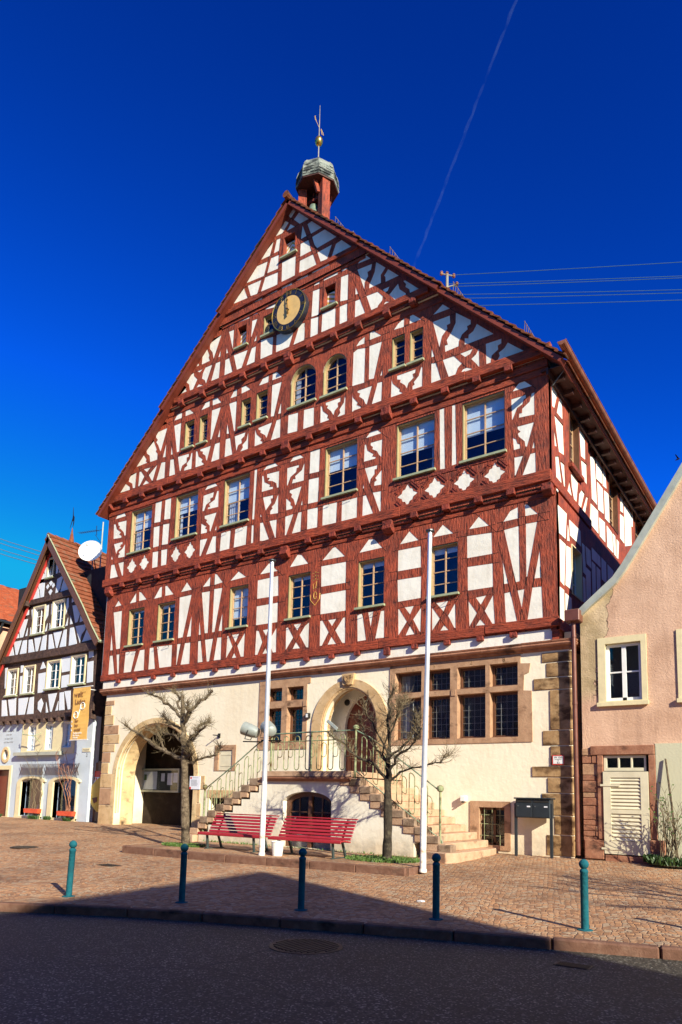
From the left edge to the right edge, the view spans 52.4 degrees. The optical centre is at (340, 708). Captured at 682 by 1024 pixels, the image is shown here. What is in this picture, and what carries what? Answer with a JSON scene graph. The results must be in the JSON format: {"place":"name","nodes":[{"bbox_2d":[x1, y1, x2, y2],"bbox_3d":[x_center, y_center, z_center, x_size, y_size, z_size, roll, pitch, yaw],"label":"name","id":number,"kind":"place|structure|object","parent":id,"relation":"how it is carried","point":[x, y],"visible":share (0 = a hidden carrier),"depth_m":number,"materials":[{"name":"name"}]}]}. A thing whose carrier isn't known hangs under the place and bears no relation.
{"place":"outdoors","nodes":[
{"label":"outdoors","id":0,"kind":"place"},
{"bbox_2d":[0,585,18,648],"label":"pantiled house","id":1,"kind":"structure","parent":0,"point":[9,596],"depth_m":43.12,"materials":[{"name":"orange tile"}]},
{"bbox_2d":[136,841,433,867],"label":"raised pavement","id":2,"kind":"structure","parent":0,"point":[246,850],"depth_m":17.69,"materials":[{"name":"grey stone"}]},
{"bbox_2d":[116,681,227,843],"bbox_3d":[-4.869,1.554,20.187,4.019,4.858,1.493,-4,-9,34],"label":"pollarded tree","id":3,"kind":"object","parent":2,"relation":"on","point":[183,716],"visible":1,"depth_m":20.01,"materials":[{"name":"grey plant"}]},
{"bbox_2d":[197,813,278,852],"bbox_3d":[-2.741,3.288,18.358,2.160,0.945,0.785,-3,-9,33],"label":"park bench","id":4,"kind":"object","parent":2,"relation":"on","point":[226,820],"visible":0.82,"depth_m":18.46,"materials":[{"name":"red paint"}]},
{"bbox_2d":[258,559,275,855],"bbox_3d":[-1.853,-0.124,17.338,0.215,7.470,0.200,-4,-9,34],"label":"flagpole","id":5,"kind":"object","parent":2,"relation":"on","point":[264,774],"visible":1,"depth_m":17.22,"materials":[{"name":"silver metal"}]},
{"bbox_2d":[271,841,284,855],"bbox_3d":[-1.546,3.418,16.882,0.340,0.345,0.340,-4,-9,34],"label":"plastic bucket","id":6,"kind":"object","parent":2,"relation":"on","point":[277,848],"visible":1,"depth_m":16.77,"materials":[{"name":"white plastic"}]},
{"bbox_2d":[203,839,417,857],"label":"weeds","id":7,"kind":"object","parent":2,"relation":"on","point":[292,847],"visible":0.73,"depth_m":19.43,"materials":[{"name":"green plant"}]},
{"bbox_2d":[268,816,357,859],"bbox_3d":[-0.706,3.159,16.982,2.160,0.945,0.785,-3,-9,33],"label":"park bench","id":8,"kind":"object","parent":2,"relation":"on","point":[289,837],"visible":0.92,"depth_m":17.01,"materials":[{"name":"red paint"}]},
{"bbox_2d":[318,675,464,858],"bbox_3d":[1.194,1.430,16.866,3.629,4.525,1.580,-4,-9,34],"label":"pollarded tree","id":9,"kind":"object","parent":2,"relation":"on","point":[387,838],"visible":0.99,"depth_m":16.71,"materials":[{"name":"brown plant"}]},
{"bbox_2d":[162,841,419,862],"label":"grass","id":10,"kind":"structure","parent":0,"point":[378,858],"depth_m":16.39,"materials":[{"name":"green plant"}]},
{"bbox_2d":[0,912,681,1023],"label":"road","id":11,"kind":"structure","parent":0,"point":[69,969],"depth_m":7.01,"materials":[{"name":"grey asphalt"}]},
{"bbox_2d":[269,938,342,953],"bbox_3d":[-0.433,2.954,8.618,0.920,0.021,0.920,-4,-9,34],"label":"manhole cover","id":12,"kind":"object","parent":11,"relation":"on","point":[305,946],"visible":1,"depth_m":8.54,"materials":[{"name":"metal"}]},
{"bbox_2d":[0,901,681,960],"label":"kerb","id":13,"kind":"structure","parent":11,"relation":"on","point":[667,952],"depth_m":9.57,"materials":[{"name":"stone"}]},
{"bbox_2d":[553,961,593,969],"bbox_3d":[2.633,2.912,7.848,0.400,0.012,0.220,-4,-9,34],"label":"road hydrant cover","id":14,"kind":"object","parent":11,"relation":"on","point":[573,965],"visible":1,"depth_m":7.82,"materials":[{"name":"metal"}]},
{"bbox_2d":[0,817,681,946],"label":"pavement","id":15,"kind":"structure","parent":0,"point":[640,903],"depth_m":12.84,"materials":[{"name":"brown brick"}]},
{"bbox_2d":[10,846,37,847],"bbox_3d":[-9.011,3.949,19.729,0.760,0.021,0.760,-4,-9,34],"label":"pale paving cover","id":16,"kind":"object","parent":15,"relation":"on","point":[24,847],"visible":1,"depth_m":19.64,"materials":[{"name":"metal"}]},
{"bbox_2d":[0,814,71,820],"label":"weeds","id":17,"kind":"object","parent":15,"relation":"on","point":[46,817],"visible":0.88,"depth_m":31.77,"materials":[{"name":"green plant"}]},
{"bbox_2d":[0,532,106,821],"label":"timbered house","id":18,"kind":"structure","parent":15,"relation":"on","point":[51,653],"depth_m":33.39,"materials":[{"name":"white paint"}]},
{"bbox_2d":[0,770,8,815],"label":"door","id":19,"kind":"structure","parent":18,"relation":"in","point":[4,774],"depth_m":34.92,"materials":[{"name":"brown wood"}]},
{"bbox_2d":[1,747,9,762],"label":"round window","id":20,"kind":"structure","parent":18,"relation":"in","point":[5,748],"depth_m":34.75,"materials":[{"name":"stone"}]},
{"bbox_2d":[4,669,16,695],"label":"window","id":21,"kind":"structure","parent":18,"relation":"in","point":[9,687],"depth_m":35.33,"materials":[{"name":"white paint"}]},
{"bbox_2d":[21,666,33,693],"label":"window","id":22,"kind":"structure","parent":18,"relation":"in","point":[26,676],"depth_m":34.49,"materials":[{"name":"white paint"}]},
{"bbox_2d":[13,776,45,818],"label":"shop window","id":23,"kind":"structure","parent":18,"relation":"in","point":[18,800],"depth_m":33.54,"materials":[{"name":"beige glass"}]},
{"bbox_2d":[19,764,43,774],"bbox_3d":[-14.793,2.933,33.129,2.039,0.555,0.012,-4,-9,34],"label":"wall trellis","id":24,"kind":"object","parent":18,"relation":"attached to","point":[23,772],"depth_m":33.14,"materials":[{"name":"grey metal"}]},
{"bbox_2d":[27,725,36,750],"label":"window","id":25,"kind":"structure","parent":18,"relation":"in","point":[32,728],"depth_m":33.82,"materials":[{"name":"white paint"}]},
{"bbox_2d":[23,808,41,812],"bbox_3d":[-14.466,4.812,32.475,1.180,0.200,0.200,-4,-9,34],"label":"planter","id":26,"kind":"object","parent":18,"relation":"on","point":[27,810],"visible":1,"depth_m":32.35,"materials":[{"name":"orange plastic"}]},
{"bbox_2d":[26,746,43,815],"bbox_3d":[-14.604,3.517,32.740,1.817,3.394,0.194,-4,-9,34],"label":"climbing vine","id":27,"kind":"object","parent":18,"relation":"attached to","point":[40,779],"visible":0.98,"depth_m":32.45,"materials":[{"name":"brown plant"}]},
{"bbox_2d":[30,606,43,634],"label":"window","id":28,"kind":"structure","parent":18,"relation":"in","point":[35,625],"depth_m":34.64,"materials":[{"name":"white paint"}]},
{"bbox_2d":[45,558,53,577],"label":"window","id":29,"kind":"structure","parent":18,"relation":"in","point":[50,571],"depth_m":34.48,"materials":[{"name":"white paint"}]},
{"bbox_2d":[45,724,53,749],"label":"window","id":30,"kind":"structure","parent":18,"relation":"in","point":[49,734],"depth_m":32.99,"materials":[{"name":"white paint"}]},
{"bbox_2d":[44,660,59,688],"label":"window","id":31,"kind":"structure","parent":18,"relation":"in","point":[49,679],"depth_m":33.37,"materials":[{"name":"white paint"}]},
{"bbox_2d":[50,600,63,628],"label":"window","id":32,"kind":"structure","parent":18,"relation":"in","point":[55,611],"depth_m":33.73,"materials":[{"name":"white paint"}]},
{"bbox_2d":[44,763,79,774],"bbox_3d":[-12.811,2.804,31.765,2.659,0.555,0.012,-4,-9,34],"label":"wall trellis","id":33,"kind":"object","parent":18,"relation":"attached to","point":[47,768],"depth_m":31.74,"materials":[{"name":"grey metal"}]},
{"bbox_2d":[46,776,80,820],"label":"shop window","id":34,"kind":"structure","parent":18,"relation":"in","point":[49,809],"depth_m":32.01,"materials":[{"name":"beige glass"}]},
{"bbox_2d":[56,811,75,815],"bbox_3d":[-12.287,4.711,30.969,1.180,0.200,0.200,-4,-9,34],"label":"planter","id":35,"kind":"object","parent":18,"relation":"on","point":[64,813],"visible":1,"depth_m":30.84,"materials":[{"name":"orange plastic"}]},
{"bbox_2d":[62,722,70,747],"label":"window","id":36,"kind":"structure","parent":18,"relation":"in","point":[66,731],"depth_m":32.24,"materials":[{"name":"blue glass"}]},
{"bbox_2d":[56,749,77,817],"bbox_3d":[-12.508,3.407,31.291,1.622,3.340,0.200,-4,-9,34],"label":"climbing vine","id":37,"kind":"object","parent":18,"relation":"attached to","point":[68,806],"visible":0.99,"depth_m":31.13,"materials":[{"name":"brown plant"}]},
{"bbox_2d":[69,507,74,542],"bbox_3d":[-13.723,-9.349,35.364,0.327,1.900,0.259,0,-8,12],"label":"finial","id":38,"kind":"object","parent":18,"relation":"on","point":[71,538],"visible":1,"depth_m":35.27,"materials":[{"name":"brown metal"}]},
{"bbox_2d":[68,655,84,684],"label":"window","id":39,"kind":"structure","parent":18,"relation":"in","point":[74,666],"depth_m":32.29,"materials":[{"name":"white paint"}]},
{"bbox_2d":[69,685,95,740],"bbox_3d":[-11.028,0.274,30.389,1.400,2.349,0.944,-4,-9,34],"label":"shop banner","id":40,"kind":"object","parent":18,"relation":"attached to","point":[80,714],"visible":1,"depth_m":30.06,"materials":[{"name":"orange fabric"}]},
{"bbox_2d":[78,541,101,569],"bbox_3d":[-12.227,-7.071,33.684,0.859,2.333,0.823,-6,-10,43],"label":"satellite dish","id":41,"kind":"object","parent":18,"relation":"on","point":[89,550],"visible":1,"depth_m":33.89,"materials":[{"name":"white metal"}]},
{"bbox_2d":[78,522,103,567],"bbox_3d":[-12.507,-7.527,34.401,1.491,3.400,0.275,-2,-8,22],"label":"tv antenna","id":42,"kind":"object","parent":18,"relation":"on","point":[98,539],"visible":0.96,"depth_m":34.31,"materials":[{"name":"grey metal"}]},
{"bbox_2d":[90,778,100,811],"bbox_3d":[-10.804,3.821,30.585,0.930,1.500,0.075,-4,-9,34],"label":"yellow sign","id":43,"kind":"object","parent":18,"relation":"attached to","point":[95,791],"visible":0.57,"depth_m":30.56,"materials":[{"name":"plastic"}]},
{"bbox_2d":[92,760,101,821],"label":"alley gate","id":44,"kind":"structure","parent":18,"relation":"attached to","point":[95,813],"depth_m":30.76,"materials":[{"name":"brown wood"}]},
{"bbox_2d":[94,771,100,781],"bbox_3d":[-10.977,3.437,30.890,0.820,1.270,0.028,-4,-9,34],"label":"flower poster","id":45,"kind":"object","parent":44,"relation":"attached to","point":[97,775],"visible":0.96,"depth_m":30.86,"materials":[{"name":"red paper"}]},
{"bbox_2d":[62,840,76,896],"bbox_3d":[-4.598,2.729,11.804,0.210,0.942,0.207,-2,-8,35],"label":"bollard","id":46,"kind":"object","parent":15,"relation":"on","point":[71,863],"visible":1,"depth_m":11.77,"materials":[{"name":"teal metal"}]},
{"bbox_2d":[97,864,121,865],"bbox_3d":[-5.321,3.605,15.938,0.520,0.012,0.286,-4,-9,34],"label":"paving cover","id":47,"kind":"object","parent":15,"relation":"on","point":[109,864],"visible":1,"depth_m":15.91,"materials":[{"name":"metal"}]},
{"bbox_2d":[175,844,188,903],"bbox_3d":[-2.574,2.690,11.307,0.210,0.942,0.207,-4,-9,34],"label":"bollard","id":48,"kind":"object","parent":15,"relation":"on","point":[184,848],"visible":1,"depth_m":11.27,"materials":[{"name":"metal"}]},
{"bbox_2d":[122,843,432,875],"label":"bed kerb","id":49,"kind":"structure","parent":15,"relation":"on","point":[320,865],"depth_m":15.95,"materials":[{"name":"stone"}]},
{"bbox_2d":[294,848,307,910],"bbox_3d":[-0.604,2.640,10.713,0.210,0.942,0.207,-4,-9,34],"label":"bollard","id":50,"kind":"object","parent":15,"relation":"on","point":[301,881],"visible":1,"depth_m":10.67,"materials":[{"name":"teal metal"}]},
{"bbox_2d":[190,725,495,863],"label":"stone staircase","id":51,"kind":"structure","parent":15,"relation":"on","point":[355,794],"depth_m":19.19,"materials":[{"name":"beige stone"}]},
{"bbox_2d":[240,722,262,742],"bbox_3d":[-2.697,0.731,21.104,0.731,0.655,0.492,1,-7,4],"label":"floodlight","id":52,"kind":"object","parent":51,"relation":"attached to","point":[248,729],"visible":0.99,"depth_m":20.96,"materials":[{"name":"white metal"}]},
{"bbox_2d":[260,721,281,740],"bbox_3d":[-2.121,0.667,20.653,0.486,0.655,0.715,6,-8,-29],"label":"floodlight","id":53,"kind":"object","parent":51,"relation":"attached to","point":[272,730],"visible":0.67,"depth_m":20.54,"materials":[{"name":"white metal"}]},
{"bbox_2d":[286,792,330,847],"bbox_3d":[-0.756,3.187,19.871,1.900,1.615,0.490,-4,-9,34],"label":"cellar window","id":54,"kind":"structure","parent":51,"relation":"in","point":[307,804],"depth_m":20.02,"materials":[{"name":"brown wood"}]},
{"bbox_2d":[326,719,337,730],"bbox_3d":[-0.236,0.488,19.423,0.393,0.358,0.105,-4,-9,34],"label":"floodlight","id":55,"kind":"object","parent":51,"relation":"attached to","point":[329,722],"visible":0.95,"depth_m":19.39,"materials":[{"name":"white metal"}]},
{"bbox_2d":[95,113,656,857],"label":"town hall","id":56,"kind":"structure","parent":15,"relation":"on","point":[343,419],"depth_m":23.45,"materials":[{"name":"paint"}]},
{"bbox_2d":[124,607,144,647],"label":"window","id":57,"kind":"structure","parent":56,"relation":"in","point":[139,610],"depth_m":29.44,"materials":[{"name":"paint"}]},
{"bbox_2d":[126,506,151,554],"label":"window","id":58,"kind":"structure","parent":56,"relation":"in","point":[143,519],"depth_m":29.92,"materials":[{"name":"paint"}]},
{"bbox_2d":[141,768,180,792],"bbox_3d":[-7.921,3.151,30.235,2.620,1.020,0.150,-4,-9,34],"label":"notice board","id":59,"kind":"object","parent":56,"relation":"attached to","point":[162,780],"visible":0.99,"depth_m":30.16,"materials":[{"name":"grey glass"}]},
{"bbox_2d":[153,601,174,642],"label":"window","id":60,"kind":"structure","parent":56,"relation":"in","point":[171,604],"depth_m":28.40,"materials":[{"name":"paint"}]},
{"bbox_2d":[171,490,197,540],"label":"window","id":61,"kind":"structure","parent":56,"relation":"in","point":[188,502],"depth_m":28.33,"materials":[{"name":"paint"}]},
{"bbox_2d":[181,419,194,450],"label":"window","id":62,"kind":"structure","parent":56,"relation":"in","point":[187,428],"depth_m":28.51,"materials":[{"name":"paint"}]},
{"bbox_2d":[189,776,200,788],"bbox_3d":[-5.490,2.804,26.063,0.560,0.490,0.023,-4,-9,34],"label":"information sign","id":63,"kind":"object","parent":56,"relation":"attached to","point":[195,781],"visible":1,"depth_m":26.05,"materials":[{"name":"white paper"}]},
{"bbox_2d":[195,414,207,445],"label":"window","id":64,"kind":"structure","parent":56,"relation":"in","point":[201,433],"depth_m":28.04,"materials":[{"name":"paint"}]},
{"bbox_2d":[219,472,249,527],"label":"window","id":65,"kind":"structure","parent":56,"relation":"in","point":[236,488],"depth_m":26.77,"materials":[{"name":"paint"}]},
{"bbox_2d":[225,584,248,629],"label":"window","id":66,"kind":"structure","parent":56,"relation":"in","point":[238,607],"depth_m":26.11,"materials":[{"name":"paint"}]},
{"bbox_2d":[237,398,250,429],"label":"window","id":67,"kind":"structure","parent":56,"relation":"in","point":[243,416],"depth_m":26.73,"materials":[{"name":"paint"}]},
{"bbox_2d":[252,389,267,422],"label":"window","id":68,"kind":"structure","parent":56,"relation":"in","point":[258,407],"depth_m":26.29,"materials":[{"name":"paint"}]},
{"bbox_2d":[260,314,274,338],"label":"window","id":69,"kind":"structure","parent":56,"relation":"in","point":[266,333],"depth_m":26.41,"materials":[{"name":"paint"}]},
{"bbox_2d":[257,676,310,749],"bbox_3d":[-1.914,0.214,24.155,2.280,2.470,0.300,-4,-9,34],"label":"stone window","id":70,"kind":"structure","parent":56,"relation":"in","point":[287,706],"depth_m":24.06,"materials":[{"name":"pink stone"}]},
{"bbox_2d":[284,572,310,620],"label":"window","id":71,"kind":"structure","parent":56,"relation":"in","point":[303,576],"depth_m":24.47,"materials":[{"name":"paint"}]},
{"bbox_2d":[287,364,316,410],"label":"window","id":72,"kind":"structure","parent":56,"relation":"in","point":[297,375],"depth_m":25.27,"materials":[{"name":"paint"}]},
{"bbox_2d":[319,354,347,399],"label":"window","id":73,"kind":"structure","parent":56,"relation":"in","point":[336,357],"depth_m":24.40,"materials":[{"name":"paint"}]},
{"bbox_2d":[321,438,357,500],"bbox_3d":[0.023,-8.155,23.754,1.470,1.905,0.340,-4,-9,34],"label":"window","id":74,"kind":"structure","parent":56,"relation":"in","point":[342,456],"depth_m":23.93,"materials":[{"name":"paint"}]},
{"bbox_2d":[346,696,375,772],"bbox_3d":[0.897,0.909,23.104,1.760,2.720,0.160,-4,-9,34],"label":"door","id":75,"kind":"structure","parent":56,"relation":"in","point":[351,722],"depth_m":23.28,"materials":[{"name":"brown wood"}]},
{"bbox_2d":[354,557,384,609],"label":"window","id":76,"kind":"structure","parent":56,"relation":"in","point":[377,562],"depth_m":22.78,"materials":[{"name":"paint"}]},
{"bbox_2d":[388,334,405,372],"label":"window","id":77,"kind":"structure","parent":56,"relation":"in","point":[400,338],"depth_m":22.90,"materials":[{"name":"paint"}]},
{"bbox_2d":[393,413,435,481],"bbox_3d":[2.409,-8.285,22.138,1.500,1.925,0.390,-4,-9,34],"label":"window","id":78,"kind":"structure","parent":56,"relation":"in","point":[416,435],"depth_m":22.27,"materials":[{"name":"paint"}]},
{"bbox_2d":[406,327,423,366],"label":"window","id":79,"kind":"structure","parent":56,"relation":"in","point":[419,331],"depth_m":22.52,"materials":[{"name":"paint"}]},
{"bbox_2d":[431,542,458,598],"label":"window","id":80,"kind":"structure","parent":56,"relation":"in","point":[445,549],"depth_m":21.24,"materials":[{"name":"paint"}]},
{"bbox_2d":[440,271,457,286],"bbox_3d":[3.957,-14.888,25.377,0.682,2.480,0.123,0,-8,8],"label":"roof mast","id":81,"kind":"object","parent":56,"relation":"attached to","point":[446,274],"visible":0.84,"depth_m":25.46,"materials":[{"name":"grey metal"}]},
{"bbox_2d":[451,278,672,286],"bbox_3d":[16.613,-14.737,23.159,25.858,1.458,0.018,0,-8,10],"label":"power line","id":82,"kind":"object","parent":81,"relation":"attached to","point":[564,282],"visible":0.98,"depth_m":24.70,"materials":[{"name":"grey metal"}]},
{"bbox_2d":[455,276,675,283],"bbox_3d":[16.614,-14.783,23.165,25.858,1.586,0.018,0,-8,10],"label":"power line","id":83,"kind":"object","parent":81,"relation":"attached to","point":[566,280],"visible":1,"depth_m":24.73,"materials":[{"name":"grey metal"}]},
{"bbox_2d":[458,262,679,274],"bbox_3d":[16.630,-15.415,23.248,25.857,1.010,0.018,0,-8,10],"label":"power line","id":84,"kind":"object","parent":81,"relation":"attached to","point":[569,268],"visible":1,"depth_m":24.73,"materials":[{"name":"grey metal"}]},
{"bbox_2d":[468,293,670,298],"bbox_3d":[16.598,-14.119,23.078,25.858,1.746,0.018,0,-8,10],"label":"power line","id":85,"kind":"object","parent":81,"relation":"attached to","point":[579,295],"visible":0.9,"depth_m":24.53,"materials":[{"name":"grey metal"}]},
{"bbox_2d":[460,289,681,294],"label":"power line","id":86,"kind":"object","parent":81,"relation":"attached to","point":[569,292],"visible":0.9,"depth_m":24.64,"materials":[{"name":"grey metal"}]},
{"bbox_2d":[479,300,676,305],"bbox_3d":[16.591,-13.869,23.046,25.858,1.650,0.018,0,-8,10],"label":"power line","id":87,"kind":"object","parent":81,"relation":"attached to","point":[588,302],"visible":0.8,"depth_m":24.46,"materials":[{"name":"grey metal"}]},
{"bbox_2d":[389,655,532,744],"bbox_3d":[3.461,-0.173,20.457,4.550,2.470,0.305,-4,-9,34],"label":"stone window","id":88,"kind":"structure","parent":56,"relation":"in","point":[456,669],"depth_m":20.24,"materials":[{"name":"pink stone"}]},
{"bbox_2d":[460,796,467,802],"bbox_3d":[3.493,2.596,19.759,0.180,0.200,0.188,-4,-9,34],"label":"wall sensor","id":89,"kind":"object","parent":56,"relation":"attached to","point":[463,799],"depth_m":19.71,"materials":[{"name":"white plastic"}]},
{"bbox_2d":[459,391,506,464],"bbox_3d":[4.294,-8.392,20.807,1.480,1.965,0.340,-4,-9,34],"label":"window","id":90,"kind":"structure","parent":56,"relation":"in","point":[486,414],"depth_m":20.95,"materials":[{"name":"paint"}]},
{"bbox_2d":[470,801,510,850],"bbox_3d":[4.235,3.282,19.421,1.190,1.330,0.330,-4,-9,34],"label":"cellar window","id":91,"kind":"structure","parent":56,"relation":"in","point":[477,809],"depth_m":19.41,"materials":[{"name":"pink stone"}]},
{"bbox_2d":[552,755,563,764],"bbox_3d":[5.769,1.375,18.407,0.315,0.255,0.026,-4,-9,34],"label":"hydrant sign","id":92,"kind":"object","parent":56,"relation":"attached to","point":[557,759],"visible":1,"depth_m":18.40,"materials":[{"name":"white metal"}]},
{"bbox_2d":[568,410,579,470],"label":"window","id":93,"kind":"structure","parent":56,"relation":"in","point":[574,445],"depth_m":22.02,"materials":[{"name":"brown wood"}]},
{"bbox_2d":[571,544,582,601],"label":"window","id":94,"kind":"structure","parent":56,"relation":"in","point":[578,590],"depth_m":20.99,"materials":[{"name":"white paint"}]},
{"bbox_2d":[608,476,618,534],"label":"window","id":95,"kind":"structure","parent":56,"relation":"in","point":[614,498],"depth_m":26.59,"materials":[{"name":"brown wood"}]},
{"bbox_2d":[634,516,641,539],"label":"window","id":96,"kind":"structure","parent":56,"relation":"in","point":[639,526],"depth_m":30.23,"materials":[{"name":"brown wood"}]},
{"bbox_2d":[419,529,434,872],"bbox_3d":[1.888,-0.275,15.228,0.285,7.600,0.200,-4,-9,34],"label":"flagpole","id":97,"kind":"object","parent":15,"relation":"on","point":[423,817],"visible":1,"depth_m":15.13,"materials":[{"name":"silver metal"}]},
{"bbox_2d":[429,853,442,920],"bbox_3d":[1.383,2.586,10.071,0.210,0.942,0.207,-4,-9,34],"label":"bollard","id":98,"kind":"object","parent":15,"relation":"on","point":[436,858],"visible":1,"depth_m":10.03,"materials":[{"name":"metal"}]},
{"bbox_2d":[514,797,554,857],"bbox_3d":[5.124,3.163,18.339,1.016,1.570,0.370,-4,-9,34],"label":"mailbox","id":99,"kind":"object","parent":15,"relation":"on","point":[533,807],"visible":0.99,"depth_m":18.27,"materials":[{"name":"metal"}]},
{"bbox_2d":[577,859,592,931],"bbox_3d":[3.302,2.529,9.403,0.210,0.942,0.207,-4,-9,34],"label":"bollard","id":100,"kind":"object","parent":15,"relation":"on","point":[584,865],"visible":1,"depth_m":9.36,"materials":[{"name":"teal metal"}]},
{"bbox_2d":[564,463,681,863],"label":"pink house","id":101,"kind":"structure","parent":15,"relation":"on","point":[627,615],"depth_m":17.58,"materials":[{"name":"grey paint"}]},
{"bbox_2d":[597,633,648,706],"bbox_3d":[7.244,-0.956,17.831,1.250,1.810,0.260,-4,-9,34],"label":"window","id":102,"kind":"structure","parent":101,"relation":"in","point":[604,645],"depth_m":17.86,"materials":[{"name":"white paint"}]},
{"bbox_2d":[600,772,649,855],"bbox_3d":[7.072,2.609,17.274,1.140,2.050,0.067,-4,-9,34],"label":"shutter door","id":103,"kind":"structure","parent":101,"relation":"in","point":[625,794],"depth_m":17.25,"materials":[{"name":"beige paint"}]},
{"bbox_2d":[604,755,646,770],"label":"transom window","id":104,"kind":"structure","parent":101,"relation":"in","point":[620,756],"depth_m":17.46,"materials":[{"name":"beige paint"}]},
{"bbox_2d":[676,629,681,702],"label":"window","id":105,"kind":"structure","parent":101,"relation":"in","point":[678,631],"depth_m":17.02,"materials":[{"name":"white paint"}]},
{"bbox_2d":[642,853,681,866],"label":"weeds","id":106,"kind":"object","parent":15,"relation":"on","point":[654,859],"visible":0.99,"depth_m":16.02,"materials":[{"name":"green plant"}]},
{"bbox_2d":[648,782,681,859],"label":"rose shrub","id":107,"kind":"object","parent":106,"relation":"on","point":[667,840],"visible":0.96,"depth_m":16.23,"materials":[{"name":"brown plant"}]},
{"bbox_2d":[665,759,677,857],"bbox_3d":[7.891,2.453,16.544,0.055,2.516,0.388,3,-8,-9],"label":"wooden stake","id":108,"kind":"object","parent":15,"relation":"on","point":[671,802],"visible":0.68,"depth_m":16.59,"materials":[{"name":"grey wood"}]},
{"bbox_2d":[0,0,681,589],"label":"sky","id":109,"kind":"structure","parent":0,"point":[148,148],"materials":[{"name":"blue"}]}
]}

